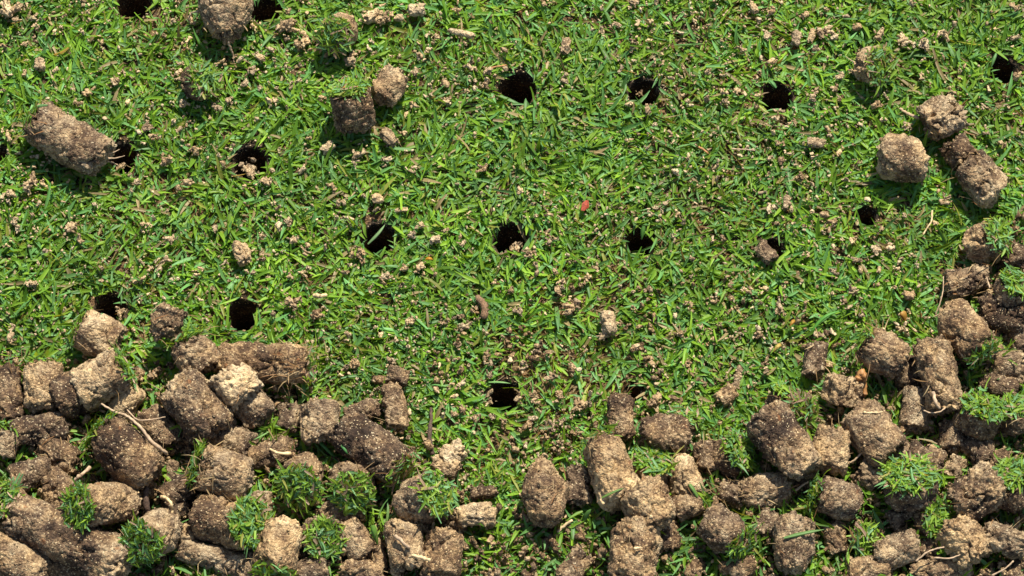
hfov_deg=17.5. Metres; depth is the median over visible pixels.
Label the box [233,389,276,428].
soil plug
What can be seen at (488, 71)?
soil crumb
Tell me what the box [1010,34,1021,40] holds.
soil crumb
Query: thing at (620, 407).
soil plug
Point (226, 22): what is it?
soil plug
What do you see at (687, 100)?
soil crumb
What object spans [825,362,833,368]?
soil crumb
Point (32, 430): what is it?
soil plug
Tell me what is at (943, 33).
soil crumb
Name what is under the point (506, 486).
grass tuft
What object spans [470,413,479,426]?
soil crumb
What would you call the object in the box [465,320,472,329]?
soil crumb
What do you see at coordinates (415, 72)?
soil crumb
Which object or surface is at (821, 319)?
grass clipping
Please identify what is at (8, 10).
soil crumb
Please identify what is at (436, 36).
soil crumb
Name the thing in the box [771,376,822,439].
grass tuft
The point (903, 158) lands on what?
soil plug
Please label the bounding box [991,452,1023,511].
soil plug
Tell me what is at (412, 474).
grass tuft
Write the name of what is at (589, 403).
soil crumb
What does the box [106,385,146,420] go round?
soil plug
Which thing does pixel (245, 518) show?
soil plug
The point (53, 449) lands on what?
soil plug
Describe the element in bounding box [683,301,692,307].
soil crumb
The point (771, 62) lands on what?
soil crumb
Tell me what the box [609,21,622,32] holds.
soil crumb
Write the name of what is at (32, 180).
soil crumb
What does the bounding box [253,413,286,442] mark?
grass tuft
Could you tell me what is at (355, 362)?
soil crumb
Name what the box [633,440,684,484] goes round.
grass tuft
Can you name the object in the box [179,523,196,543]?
soil lump
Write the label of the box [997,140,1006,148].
soil crumb
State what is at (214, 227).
soil crumb
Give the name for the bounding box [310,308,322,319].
soil crumb
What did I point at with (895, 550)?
soil plug
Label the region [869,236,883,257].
soil crumb
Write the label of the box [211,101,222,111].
soil crumb
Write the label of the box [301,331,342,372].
grass tuft
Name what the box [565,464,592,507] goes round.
soil plug
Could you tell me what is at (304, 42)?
soil crumb
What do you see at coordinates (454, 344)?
soil crumb
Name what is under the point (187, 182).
soil crumb
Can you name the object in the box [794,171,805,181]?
soil crumb
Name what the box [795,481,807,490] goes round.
straw
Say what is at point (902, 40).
soil crumb
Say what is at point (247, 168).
soil crumb
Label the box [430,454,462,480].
soil lump
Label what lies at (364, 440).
soil plug
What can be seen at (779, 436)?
soil plug
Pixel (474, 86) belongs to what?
sand grains
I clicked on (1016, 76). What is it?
soil crumb
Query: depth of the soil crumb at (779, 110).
1.28 m
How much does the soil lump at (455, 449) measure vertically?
0.010 m
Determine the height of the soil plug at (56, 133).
0.028 m
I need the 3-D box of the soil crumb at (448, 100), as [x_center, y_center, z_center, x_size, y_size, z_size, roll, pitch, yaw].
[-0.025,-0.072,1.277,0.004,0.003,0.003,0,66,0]
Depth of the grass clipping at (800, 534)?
1.19 m
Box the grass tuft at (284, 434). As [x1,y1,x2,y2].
[251,427,294,471]
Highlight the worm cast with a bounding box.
[475,295,488,319]
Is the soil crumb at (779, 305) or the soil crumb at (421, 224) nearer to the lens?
the soil crumb at (779, 305)
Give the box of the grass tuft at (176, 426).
[169,423,182,436]
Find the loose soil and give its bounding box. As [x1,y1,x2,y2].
[0,212,1023,575]
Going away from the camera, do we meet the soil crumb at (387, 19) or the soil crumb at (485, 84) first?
the soil crumb at (485, 84)
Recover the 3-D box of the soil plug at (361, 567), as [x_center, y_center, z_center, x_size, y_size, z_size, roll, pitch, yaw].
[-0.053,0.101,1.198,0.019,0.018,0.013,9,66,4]
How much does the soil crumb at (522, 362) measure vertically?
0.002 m
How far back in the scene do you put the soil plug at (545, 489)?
1.20 m
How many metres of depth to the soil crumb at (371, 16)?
1.29 m
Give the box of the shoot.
[160,495,173,512]
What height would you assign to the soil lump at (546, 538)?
0.010 m
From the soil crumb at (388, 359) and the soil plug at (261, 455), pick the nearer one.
the soil plug at (261, 455)
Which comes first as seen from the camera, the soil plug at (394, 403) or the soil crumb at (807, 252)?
the soil plug at (394, 403)
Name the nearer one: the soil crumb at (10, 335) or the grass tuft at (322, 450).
the grass tuft at (322, 450)
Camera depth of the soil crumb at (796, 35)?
1.29 m
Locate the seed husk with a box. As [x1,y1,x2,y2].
[312,293,326,297]
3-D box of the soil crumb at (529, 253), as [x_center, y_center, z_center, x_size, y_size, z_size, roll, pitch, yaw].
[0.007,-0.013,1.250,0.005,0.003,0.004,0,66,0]
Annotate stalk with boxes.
[862,379,867,396]
[923,210,932,234]
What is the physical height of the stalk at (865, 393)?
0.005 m
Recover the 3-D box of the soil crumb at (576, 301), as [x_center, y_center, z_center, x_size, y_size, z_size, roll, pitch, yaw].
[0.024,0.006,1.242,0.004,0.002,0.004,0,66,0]
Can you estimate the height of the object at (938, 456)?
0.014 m
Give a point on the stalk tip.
(861, 375)
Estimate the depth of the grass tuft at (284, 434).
1.22 m
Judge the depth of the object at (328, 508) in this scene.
1.20 m
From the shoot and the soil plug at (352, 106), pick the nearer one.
the shoot
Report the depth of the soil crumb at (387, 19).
1.29 m
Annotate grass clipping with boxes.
[319,442,335,456]
[367,225,384,244]
[371,525,377,544]
[489,381,509,383]
[582,509,590,523]
[601,488,622,497]
[640,226,645,239]
[688,482,698,496]
[773,343,782,351]
[784,529,823,538]
[811,311,839,330]
[991,53,996,66]
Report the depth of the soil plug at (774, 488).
1.20 m
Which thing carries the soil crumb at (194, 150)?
on the grass at (582, 156)
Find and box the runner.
[849,453,860,462]
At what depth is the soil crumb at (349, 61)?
1.28 m
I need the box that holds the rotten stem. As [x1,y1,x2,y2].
[427,407,434,455]
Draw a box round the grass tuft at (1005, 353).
[974,338,1021,371]
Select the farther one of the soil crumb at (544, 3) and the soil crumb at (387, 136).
the soil crumb at (544, 3)
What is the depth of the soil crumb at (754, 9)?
1.29 m
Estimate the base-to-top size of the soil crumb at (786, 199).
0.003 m
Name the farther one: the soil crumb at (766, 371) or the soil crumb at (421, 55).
the soil crumb at (421, 55)
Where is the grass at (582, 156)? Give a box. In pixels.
[0,0,1023,575]
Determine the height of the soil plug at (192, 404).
0.023 m
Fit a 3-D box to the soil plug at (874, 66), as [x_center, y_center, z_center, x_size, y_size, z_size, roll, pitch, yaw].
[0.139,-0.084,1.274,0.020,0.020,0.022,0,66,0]
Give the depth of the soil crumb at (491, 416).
1.22 m
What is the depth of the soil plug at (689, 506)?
1.20 m
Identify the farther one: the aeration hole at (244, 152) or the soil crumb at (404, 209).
the aeration hole at (244, 152)
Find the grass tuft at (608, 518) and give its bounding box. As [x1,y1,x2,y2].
[566,500,617,538]
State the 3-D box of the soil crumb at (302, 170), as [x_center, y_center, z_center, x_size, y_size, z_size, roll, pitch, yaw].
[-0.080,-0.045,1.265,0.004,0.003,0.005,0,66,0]
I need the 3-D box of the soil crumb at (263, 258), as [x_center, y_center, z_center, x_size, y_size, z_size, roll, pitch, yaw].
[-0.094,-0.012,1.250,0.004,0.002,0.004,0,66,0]
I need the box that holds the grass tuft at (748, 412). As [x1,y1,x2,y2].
[734,395,762,427]
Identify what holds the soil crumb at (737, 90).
on the grass at (582, 156)
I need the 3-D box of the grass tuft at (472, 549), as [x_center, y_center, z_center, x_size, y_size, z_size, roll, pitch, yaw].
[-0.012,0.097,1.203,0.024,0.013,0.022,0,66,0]
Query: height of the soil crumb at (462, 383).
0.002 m
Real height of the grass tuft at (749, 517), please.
0.016 m
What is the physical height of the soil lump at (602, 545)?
0.015 m
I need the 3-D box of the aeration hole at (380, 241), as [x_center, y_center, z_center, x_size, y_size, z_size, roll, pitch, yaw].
[-0.051,-0.006,1.286,0.017,0.063,0.019,-32,70,-13]
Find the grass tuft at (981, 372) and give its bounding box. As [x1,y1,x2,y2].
[959,364,998,386]
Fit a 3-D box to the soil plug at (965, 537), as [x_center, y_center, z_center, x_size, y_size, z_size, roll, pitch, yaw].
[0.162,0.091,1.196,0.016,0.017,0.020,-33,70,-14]
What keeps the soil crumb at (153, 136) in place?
on the grass at (582, 156)
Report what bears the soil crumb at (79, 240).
on the grass at (582, 156)
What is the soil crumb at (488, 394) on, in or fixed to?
on the aeration hole at (503, 395)
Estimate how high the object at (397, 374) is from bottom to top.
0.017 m
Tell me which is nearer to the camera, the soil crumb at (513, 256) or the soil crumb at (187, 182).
the soil crumb at (513, 256)
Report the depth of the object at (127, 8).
1.31 m
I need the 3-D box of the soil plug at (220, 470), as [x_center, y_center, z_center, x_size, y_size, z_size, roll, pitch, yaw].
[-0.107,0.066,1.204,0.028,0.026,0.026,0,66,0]
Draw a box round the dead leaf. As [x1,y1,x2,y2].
[900,311,906,320]
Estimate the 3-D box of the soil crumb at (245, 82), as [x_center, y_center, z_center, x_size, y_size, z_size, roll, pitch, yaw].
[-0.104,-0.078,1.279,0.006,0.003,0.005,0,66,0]
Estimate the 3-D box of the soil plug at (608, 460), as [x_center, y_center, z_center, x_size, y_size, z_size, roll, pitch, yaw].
[0.035,0.064,1.206,0.023,0.024,0.033,-31,70,-13]
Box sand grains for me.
[0,0,1023,509]
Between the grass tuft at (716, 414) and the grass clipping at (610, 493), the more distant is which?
the grass tuft at (716, 414)
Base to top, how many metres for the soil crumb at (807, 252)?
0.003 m
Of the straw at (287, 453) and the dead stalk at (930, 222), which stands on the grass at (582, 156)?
the dead stalk at (930, 222)
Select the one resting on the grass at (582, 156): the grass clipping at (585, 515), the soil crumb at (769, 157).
the soil crumb at (769, 157)
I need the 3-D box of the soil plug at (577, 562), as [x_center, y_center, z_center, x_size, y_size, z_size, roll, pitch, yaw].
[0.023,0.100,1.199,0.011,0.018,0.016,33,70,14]
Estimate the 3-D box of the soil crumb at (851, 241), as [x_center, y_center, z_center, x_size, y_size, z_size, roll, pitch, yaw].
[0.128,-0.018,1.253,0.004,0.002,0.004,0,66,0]
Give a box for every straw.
[269,448,291,455]
[394,534,410,548]
[411,554,430,561]
[557,519,572,532]
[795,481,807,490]
[863,411,882,413]
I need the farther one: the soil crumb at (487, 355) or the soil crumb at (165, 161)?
the soil crumb at (165, 161)
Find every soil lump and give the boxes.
[165,459,179,480]
[171,441,180,454]
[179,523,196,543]
[298,547,308,560]
[410,450,430,470]
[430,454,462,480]
[437,438,467,462]
[468,485,498,501]
[530,523,573,554]
[565,531,608,548]
[713,382,738,407]
[732,364,743,387]
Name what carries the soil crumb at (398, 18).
on the grass at (582, 156)
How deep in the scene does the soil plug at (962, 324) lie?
1.22 m
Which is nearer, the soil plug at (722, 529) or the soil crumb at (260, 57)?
the soil plug at (722, 529)
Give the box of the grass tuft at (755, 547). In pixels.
[734,519,773,559]
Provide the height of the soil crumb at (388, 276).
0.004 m
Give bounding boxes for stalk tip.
[854,369,866,380]
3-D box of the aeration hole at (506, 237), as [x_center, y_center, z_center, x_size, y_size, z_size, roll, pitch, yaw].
[-0.001,-0.006,1.286,0.019,0.062,0.020,0,66,0]
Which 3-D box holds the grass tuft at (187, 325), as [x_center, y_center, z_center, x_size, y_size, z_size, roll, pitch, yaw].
[-0.122,0.020,1.234,0.017,0.016,0.021,28,69,12]
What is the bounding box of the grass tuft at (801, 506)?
[786,494,828,533]
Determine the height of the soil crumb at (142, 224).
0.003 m
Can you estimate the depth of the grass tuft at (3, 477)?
1.21 m
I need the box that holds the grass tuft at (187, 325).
[154,318,209,361]
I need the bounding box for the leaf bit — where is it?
[581,200,588,210]
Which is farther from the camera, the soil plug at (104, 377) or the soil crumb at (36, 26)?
the soil crumb at (36, 26)
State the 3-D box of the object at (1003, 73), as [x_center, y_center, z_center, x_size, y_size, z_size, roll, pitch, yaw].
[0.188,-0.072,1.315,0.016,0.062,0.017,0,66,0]
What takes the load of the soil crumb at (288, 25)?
on the grass at (582, 156)
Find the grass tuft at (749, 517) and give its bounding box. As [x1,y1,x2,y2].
[734,499,789,555]
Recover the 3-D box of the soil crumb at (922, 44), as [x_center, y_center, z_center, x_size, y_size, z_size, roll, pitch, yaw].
[0.158,-0.095,1.287,0.011,0.005,0.008,0,66,0]
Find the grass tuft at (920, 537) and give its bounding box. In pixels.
[912,518,949,557]
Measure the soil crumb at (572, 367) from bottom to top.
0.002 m
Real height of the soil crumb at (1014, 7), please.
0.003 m
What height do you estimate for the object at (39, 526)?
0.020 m
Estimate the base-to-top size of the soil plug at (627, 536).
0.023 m
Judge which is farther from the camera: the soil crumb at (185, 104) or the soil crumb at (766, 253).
the soil crumb at (185, 104)
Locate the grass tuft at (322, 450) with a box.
[314,441,346,478]
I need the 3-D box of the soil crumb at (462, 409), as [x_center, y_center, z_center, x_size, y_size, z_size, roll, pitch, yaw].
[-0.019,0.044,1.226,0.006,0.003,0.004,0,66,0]
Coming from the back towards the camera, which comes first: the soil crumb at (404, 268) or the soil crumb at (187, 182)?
the soil crumb at (187, 182)
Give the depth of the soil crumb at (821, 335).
1.24 m
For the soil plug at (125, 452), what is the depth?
1.20 m
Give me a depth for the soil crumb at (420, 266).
1.25 m
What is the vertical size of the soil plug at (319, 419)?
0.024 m
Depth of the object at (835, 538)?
1.20 m
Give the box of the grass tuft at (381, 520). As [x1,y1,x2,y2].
[367,498,398,539]
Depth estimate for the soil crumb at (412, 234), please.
1.25 m
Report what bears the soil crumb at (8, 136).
on the grass at (582, 156)
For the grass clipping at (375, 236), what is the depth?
1.25 m
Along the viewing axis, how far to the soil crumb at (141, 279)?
1.25 m
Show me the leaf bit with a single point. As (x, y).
(585, 205)
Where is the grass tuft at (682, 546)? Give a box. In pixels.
[657,535,702,575]
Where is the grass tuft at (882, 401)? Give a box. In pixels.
[866,383,902,418]
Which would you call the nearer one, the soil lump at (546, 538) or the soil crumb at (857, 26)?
the soil lump at (546, 538)
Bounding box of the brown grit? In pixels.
[430,233,880,472]
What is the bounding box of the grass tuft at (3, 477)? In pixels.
[0,466,33,488]
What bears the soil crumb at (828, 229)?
on the grass at (582, 156)
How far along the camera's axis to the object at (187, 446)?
1.21 m
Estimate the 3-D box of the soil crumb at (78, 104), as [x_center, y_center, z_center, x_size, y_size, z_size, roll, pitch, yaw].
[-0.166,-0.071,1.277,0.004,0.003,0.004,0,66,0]
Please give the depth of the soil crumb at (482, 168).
1.26 m
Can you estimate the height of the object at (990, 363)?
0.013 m
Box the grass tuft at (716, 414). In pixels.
[693,404,731,438]
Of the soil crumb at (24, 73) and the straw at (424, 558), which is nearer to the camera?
the straw at (424, 558)
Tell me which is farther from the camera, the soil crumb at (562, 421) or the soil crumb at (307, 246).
the soil crumb at (307, 246)
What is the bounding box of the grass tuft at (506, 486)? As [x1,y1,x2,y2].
[484,457,524,503]
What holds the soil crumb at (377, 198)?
on the grass at (582, 156)
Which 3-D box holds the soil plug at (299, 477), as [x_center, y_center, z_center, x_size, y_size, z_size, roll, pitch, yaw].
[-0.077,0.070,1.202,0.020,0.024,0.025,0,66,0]
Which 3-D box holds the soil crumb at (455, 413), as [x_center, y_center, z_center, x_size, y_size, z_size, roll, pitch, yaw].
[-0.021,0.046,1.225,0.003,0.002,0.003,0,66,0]
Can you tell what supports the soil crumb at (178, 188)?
on the grass at (582, 156)
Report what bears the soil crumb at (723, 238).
on the grass at (582, 156)
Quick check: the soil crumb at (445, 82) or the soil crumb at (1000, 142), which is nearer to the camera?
the soil crumb at (1000, 142)
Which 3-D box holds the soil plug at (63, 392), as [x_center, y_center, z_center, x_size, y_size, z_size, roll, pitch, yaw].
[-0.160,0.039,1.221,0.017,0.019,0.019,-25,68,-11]
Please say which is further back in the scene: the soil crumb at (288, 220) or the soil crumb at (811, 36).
the soil crumb at (811, 36)
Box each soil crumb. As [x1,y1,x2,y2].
[0,0,25,21]
[3,129,13,141]
[6,189,17,198]
[7,330,16,342]
[10,217,19,225]
[17,171,37,193]
[21,68,32,76]
[23,275,39,289]
[29,12,37,20]
[31,23,39,30]
[34,57,45,71]
[64,217,83,233]
[69,235,84,243]
[73,98,83,106]
[82,86,95,97]
[107,77,119,85]
[110,162,125,170]
[115,306,125,319]
[132,178,141,185]
[133,275,145,283]
[140,222,152,228]
[142,120,154,132]
[148,132,158,139]
[157,152,172,166]
[160,256,171,264]
[162,234,175,244]
[174,68,181,79]
[175,184,182,190]
[181,100,190,107]
[182,179,194,185]
[190,145,204,155]
[191,266,203,274]
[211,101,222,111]
[212,224,217,233]
[215,161,225,168]
[219,259,228,268]
[225,96,236,103]
[232,240,251,266]
[233,78,248,89]
[235,157,256,178]
[247,65,258,74]
[247,170,260,179]
[254,173,272,186]
[255,53,265,61]
[256,251,265,261]
[272,97,278,105]
[275,8,305,34]
[283,216,292,229]
[284,293,301,311]
[286,269,294,279]
[290,235,298,243]
[292,28,312,50]
[298,164,306,174]
[298,270,307,276]
[300,242,311,255]
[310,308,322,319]
[318,91,326,101]
[319,140,335,154]
[335,198,340,207]
[344,56,356,66]
[349,50,357,57]
[349,356,359,368]
[352,148,366,160]
[352,246,365,263]
[358,3,385,27]
[371,193,383,203]
[378,276,386,285]
[379,10,393,22]
[379,127,399,146]
[381,156,391,163]
[384,270,392,279]
[386,356,391,363]
[393,14,403,21]
[395,207,407,212]
[399,263,408,271]
[405,165,416,173]
[405,318,414,328]
[407,229,415,238]
[408,2,425,16]
[409,101,419,109]
[410,68,417,76]
[413,50,423,58]
[413,262,425,270]
[414,221,424,228]
[429,235,440,244]
[431,33,441,38]
[438,318,449,325]
[441,78,449,87]
[441,96,451,103]
[447,28,474,38]
[450,410,458,416]
[451,0,461,12]
[452,405,467,412]
[453,341,461,351]
[456,239,465,246]
[456,323,465,330]
[457,379,465,386]
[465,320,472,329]
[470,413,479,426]
[475,163,487,172]
[482,79,501,89]
[482,351,490,360]
[483,66,492,74]
[485,358,493,365]
[485,388,495,404]
[486,369,493,378]
[488,413,495,420]
[499,250,516,258]
[502,61,509,71]
[505,286,513,293]
[509,241,528,252]
[512,306,522,316]
[514,391,521,401]
[520,360,527,370]
[524,250,536,258]
[524,261,543,276]
[528,415,538,423]
[529,388,536,398]
[530,394,539,411]
[531,349,541,353]
[534,339,542,351]
[538,0,548,5]
[543,418,562,434]
[544,235,558,244]
[544,370,557,380]
[550,267,558,275]
[554,283,562,296]
[554,390,564,403]
[556,278,565,284]
[557,417,565,425]
[560,37,571,54]
[560,64,568,83]
[562,298,577,315]
[568,362,575,373]
[571,298,580,308]
[571,397,585,411]
[578,272,591,284]
[579,345,587,352]
[584,400,591,407]
[591,263,598,272]
[596,333,605,340]
[599,310,616,337]
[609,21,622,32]
[622,0,647,9]
[629,33,636,44]
[643,103,652,117]
[643,392,667,408]
[667,391,687,405]
[673,330,683,338]
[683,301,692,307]
[684,98,693,106]
[718,235,726,243]
[733,87,740,94]
[734,46,747,52]
[740,283,753,294]
[749,0,758,13]
[754,331,763,339]
[755,239,778,264]
[761,354,770,366]
[762,29,771,40]
[763,365,769,374]
[766,6,776,16]
[766,57,777,64]
[766,154,772,162]
[766,202,775,213]
[773,108,788,112]
[775,140,784,146]
[776,296,783,311]
[778,156,783,165]
[783,194,789,210]
[787,118,797,125]
[791,29,801,46]
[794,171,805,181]
[798,8,809,23]
[801,251,809,258]
[806,94,816,101]
[807,28,815,42]
[807,137,826,147]
[811,86,819,93]
[812,42,823,52]
[816,27,827,39]
[817,331,828,338]
[819,211,828,217]
[822,25,834,34]
[824,224,832,232]
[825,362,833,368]
[826,215,837,225]
[827,33,838,40]
[829,259,839,282]
[830,83,838,91]
[835,71,844,80]
[836,145,843,155]
[848,285,863,298]
[849,236,856,244]
[850,253,862,262]
[853,23,861,30]
[858,308,864,322]
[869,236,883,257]
[871,96,882,109]
[873,27,883,40]
[877,116,887,125]
[894,257,903,264]
[895,32,912,49]
[896,325,904,331]
[901,121,914,130]
[904,290,914,300]
[907,30,933,51]
[919,72,926,80]
[937,27,948,41]
[938,193,951,204]
[947,85,956,94]
[980,103,986,109]
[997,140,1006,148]
[1008,2,1019,11]
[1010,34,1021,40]
[1012,71,1022,80]
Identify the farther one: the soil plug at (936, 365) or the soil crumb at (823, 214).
the soil crumb at (823, 214)
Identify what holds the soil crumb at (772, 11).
on the grass at (582, 156)
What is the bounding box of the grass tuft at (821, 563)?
[802,545,842,575]
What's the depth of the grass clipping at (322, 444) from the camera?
1.21 m
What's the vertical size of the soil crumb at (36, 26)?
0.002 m
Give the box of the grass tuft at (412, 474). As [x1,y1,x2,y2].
[400,450,431,482]
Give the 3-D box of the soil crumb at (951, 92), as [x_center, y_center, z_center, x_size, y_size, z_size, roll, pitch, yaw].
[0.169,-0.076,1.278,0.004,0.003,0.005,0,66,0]
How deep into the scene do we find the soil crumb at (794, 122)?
1.27 m
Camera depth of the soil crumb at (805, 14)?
1.29 m
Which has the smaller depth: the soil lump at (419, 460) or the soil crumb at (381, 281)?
the soil lump at (419, 460)
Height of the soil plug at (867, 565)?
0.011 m
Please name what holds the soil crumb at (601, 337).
on the grass at (582, 156)
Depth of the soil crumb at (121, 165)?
1.27 m
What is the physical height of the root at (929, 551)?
0.002 m
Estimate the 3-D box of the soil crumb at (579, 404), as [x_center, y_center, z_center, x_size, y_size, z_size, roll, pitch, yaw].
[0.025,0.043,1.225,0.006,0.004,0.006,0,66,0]
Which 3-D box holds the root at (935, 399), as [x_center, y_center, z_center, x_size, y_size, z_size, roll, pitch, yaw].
[0.153,0.040,1.203,0.003,0.002,0.007,0,66,0]
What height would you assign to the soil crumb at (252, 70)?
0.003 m
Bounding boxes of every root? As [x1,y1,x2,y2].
[69,466,90,488]
[101,403,167,454]
[127,409,164,420]
[142,486,149,512]
[916,546,943,561]
[923,408,945,412]
[931,391,940,408]
[934,554,959,558]
[991,561,1013,575]
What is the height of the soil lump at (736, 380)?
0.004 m
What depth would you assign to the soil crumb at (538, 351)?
1.23 m
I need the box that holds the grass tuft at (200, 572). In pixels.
[185,564,217,575]
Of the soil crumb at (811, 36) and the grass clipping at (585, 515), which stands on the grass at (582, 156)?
the soil crumb at (811, 36)
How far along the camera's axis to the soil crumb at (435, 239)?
1.25 m
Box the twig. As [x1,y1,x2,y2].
[731,148,755,150]
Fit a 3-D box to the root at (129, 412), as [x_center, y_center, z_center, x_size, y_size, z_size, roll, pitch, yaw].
[-0.133,0.046,1.208,0.014,0.004,0.005,0,66,0]
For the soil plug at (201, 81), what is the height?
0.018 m
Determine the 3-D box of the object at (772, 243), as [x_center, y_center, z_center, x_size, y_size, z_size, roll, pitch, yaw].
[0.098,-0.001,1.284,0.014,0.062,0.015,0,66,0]
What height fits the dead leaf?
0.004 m
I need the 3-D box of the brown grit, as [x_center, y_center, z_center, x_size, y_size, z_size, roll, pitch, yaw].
[0.055,0.024,1.236,0.171,0.006,0.096,0,66,0]
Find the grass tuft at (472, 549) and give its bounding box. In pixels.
[462,528,511,575]
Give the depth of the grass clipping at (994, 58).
1.28 m

